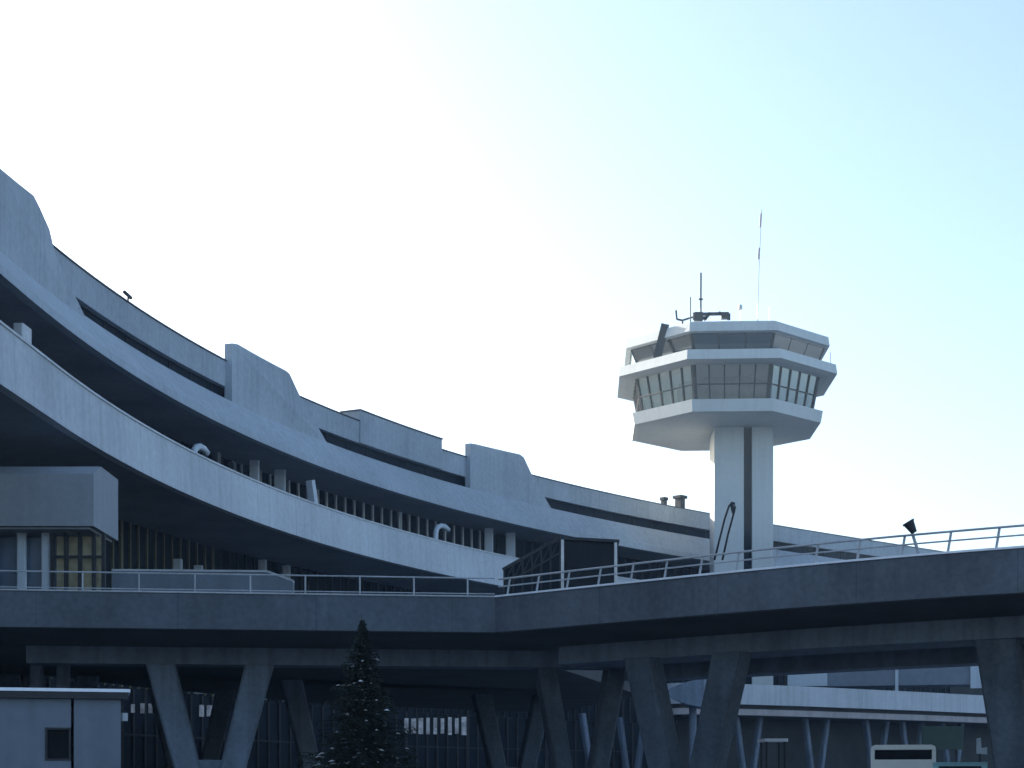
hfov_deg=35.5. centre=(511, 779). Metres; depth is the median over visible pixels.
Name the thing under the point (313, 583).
window
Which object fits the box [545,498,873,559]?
clerestory window
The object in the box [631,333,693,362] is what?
cab window
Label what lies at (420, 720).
lit window
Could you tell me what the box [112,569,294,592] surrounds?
barrier wall
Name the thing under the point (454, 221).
sky
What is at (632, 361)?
cab window
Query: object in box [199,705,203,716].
lit window
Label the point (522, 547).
window
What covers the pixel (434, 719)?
lit window
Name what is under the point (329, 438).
clerestory window
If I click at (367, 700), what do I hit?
spruce tree
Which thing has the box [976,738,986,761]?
sign
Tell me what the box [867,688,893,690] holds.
window
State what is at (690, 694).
elevated road
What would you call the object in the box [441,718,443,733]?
lit window
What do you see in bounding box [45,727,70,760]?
window
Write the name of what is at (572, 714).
window
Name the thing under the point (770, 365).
lower window
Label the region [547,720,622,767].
window
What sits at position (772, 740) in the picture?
shelter
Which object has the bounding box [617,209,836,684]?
control tower
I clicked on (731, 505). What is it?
barrier arm
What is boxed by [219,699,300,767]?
window
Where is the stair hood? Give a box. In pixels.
[502,536,618,593]
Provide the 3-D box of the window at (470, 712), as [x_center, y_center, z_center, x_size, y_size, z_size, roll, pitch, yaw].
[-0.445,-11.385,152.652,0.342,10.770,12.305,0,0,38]
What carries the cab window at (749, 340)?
in the control tower
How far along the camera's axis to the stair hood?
66.00 m
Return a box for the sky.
[0,0,1023,550]
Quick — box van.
[933,762,987,767]
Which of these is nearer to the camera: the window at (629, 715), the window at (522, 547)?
the window at (522, 547)
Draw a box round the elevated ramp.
[494,545,1023,767]
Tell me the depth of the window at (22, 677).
90.90 m
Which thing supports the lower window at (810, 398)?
in the control tower
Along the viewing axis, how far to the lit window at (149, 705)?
106.58 m
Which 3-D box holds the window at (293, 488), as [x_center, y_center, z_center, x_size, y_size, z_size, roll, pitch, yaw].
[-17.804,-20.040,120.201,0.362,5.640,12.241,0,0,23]
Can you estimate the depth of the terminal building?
111.11 m
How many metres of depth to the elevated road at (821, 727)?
139.37 m
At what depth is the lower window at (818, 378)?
153.91 m
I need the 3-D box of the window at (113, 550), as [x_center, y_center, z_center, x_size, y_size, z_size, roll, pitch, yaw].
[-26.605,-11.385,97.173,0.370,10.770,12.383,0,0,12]
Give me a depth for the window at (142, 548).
108.02 m
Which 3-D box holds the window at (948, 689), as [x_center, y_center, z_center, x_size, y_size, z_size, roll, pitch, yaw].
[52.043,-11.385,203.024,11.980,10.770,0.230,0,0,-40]
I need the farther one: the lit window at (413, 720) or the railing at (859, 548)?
the lit window at (413, 720)
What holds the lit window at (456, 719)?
in the terminal building
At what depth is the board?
75.94 m
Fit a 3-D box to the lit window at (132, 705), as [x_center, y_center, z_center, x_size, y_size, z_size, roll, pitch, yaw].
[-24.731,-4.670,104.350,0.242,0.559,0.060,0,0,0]
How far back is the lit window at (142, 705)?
105.55 m
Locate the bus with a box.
[871,745,935,767]
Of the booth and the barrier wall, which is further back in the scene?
the barrier wall
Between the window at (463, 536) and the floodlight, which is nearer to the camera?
the floodlight
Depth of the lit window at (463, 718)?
147.00 m
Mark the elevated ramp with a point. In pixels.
(725, 634)
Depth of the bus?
58.02 m
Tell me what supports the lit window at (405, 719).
in the terminal building
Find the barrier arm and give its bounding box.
[713,502,735,559]
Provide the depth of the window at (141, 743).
106.30 m
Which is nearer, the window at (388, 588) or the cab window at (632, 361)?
the window at (388, 588)
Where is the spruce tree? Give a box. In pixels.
[296,613,423,767]
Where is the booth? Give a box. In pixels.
[0,687,129,767]
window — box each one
[20,676,24,687]
[25,676,121,767]
[44,520,121,686]
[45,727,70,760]
[79,304,224,397]
[122,520,213,696]
[122,688,213,767]
[131,704,134,712]
[140,703,144,712]
[148,704,151,712]
[152,428,231,466]
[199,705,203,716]
[207,705,211,715]
[214,547,301,702]
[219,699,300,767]
[232,461,317,499]
[302,568,385,709]
[308,705,385,767]
[318,489,400,528]
[320,431,464,486]
[386,585,467,714]
[386,711,467,767]
[401,512,480,549]
[404,718,407,733]
[411,718,415,733]
[418,718,422,733]
[426,718,429,733]
[433,718,436,733]
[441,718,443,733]
[448,717,451,734]
[455,718,458,733]
[462,717,465,734]
[468,710,527,717]
[468,715,546,767]
[481,531,547,557]
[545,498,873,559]
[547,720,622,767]
[564,699,622,720]
[617,556,633,578]
[623,680,691,724]
[624,723,678,767]
[629,350,636,364]
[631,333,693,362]
[633,381,640,411]
[634,559,706,579]
[635,365,694,410]
[642,399,664,409]
[691,332,774,348]
[693,364,771,398]
[769,364,819,408]
[771,332,824,358]
[773,675,787,685]
[785,396,807,406]
[806,383,817,407]
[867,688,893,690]
[894,687,950,693]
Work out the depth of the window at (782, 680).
185.46 m
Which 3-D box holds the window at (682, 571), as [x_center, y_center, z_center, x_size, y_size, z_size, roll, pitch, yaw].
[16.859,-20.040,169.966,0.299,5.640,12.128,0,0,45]
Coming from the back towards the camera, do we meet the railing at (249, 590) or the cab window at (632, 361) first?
the cab window at (632, 361)
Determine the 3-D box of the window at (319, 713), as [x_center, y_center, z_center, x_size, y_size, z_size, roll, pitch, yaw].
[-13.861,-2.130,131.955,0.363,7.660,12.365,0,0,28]
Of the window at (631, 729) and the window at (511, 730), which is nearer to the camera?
the window at (511, 730)
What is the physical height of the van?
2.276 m
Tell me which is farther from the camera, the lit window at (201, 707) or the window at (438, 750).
the window at (438, 750)
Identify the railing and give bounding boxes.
[0,570,494,594]
[498,524,1023,593]
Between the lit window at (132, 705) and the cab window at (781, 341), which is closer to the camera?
the lit window at (132, 705)
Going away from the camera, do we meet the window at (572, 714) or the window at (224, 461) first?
the window at (224, 461)
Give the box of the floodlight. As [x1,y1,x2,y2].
[903,518,919,553]
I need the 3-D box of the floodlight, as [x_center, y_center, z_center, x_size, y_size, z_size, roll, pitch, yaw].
[12.274,-7.410,49.050,0.587,1.211,0.380,0,0,0]
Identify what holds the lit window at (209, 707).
in the terminal building
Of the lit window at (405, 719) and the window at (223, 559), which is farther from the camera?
the lit window at (405, 719)
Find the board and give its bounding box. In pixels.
[921,726,962,761]
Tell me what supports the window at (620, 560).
in the terminal building
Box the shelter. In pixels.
[758,738,787,767]
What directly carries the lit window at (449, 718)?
in the terminal building
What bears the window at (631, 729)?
in the terminal building
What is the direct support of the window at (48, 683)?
in the terminal building
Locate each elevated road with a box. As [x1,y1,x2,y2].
[0,589,631,767]
[579,683,993,767]
[668,679,705,764]
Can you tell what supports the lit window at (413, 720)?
in the terminal building
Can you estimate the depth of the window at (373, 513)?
131.74 m
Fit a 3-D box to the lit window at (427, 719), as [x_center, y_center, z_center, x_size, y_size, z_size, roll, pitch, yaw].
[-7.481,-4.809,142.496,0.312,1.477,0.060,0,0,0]
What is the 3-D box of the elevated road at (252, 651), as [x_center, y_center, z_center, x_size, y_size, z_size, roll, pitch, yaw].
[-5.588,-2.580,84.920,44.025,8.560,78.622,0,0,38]
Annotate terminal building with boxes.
[0,168,982,767]

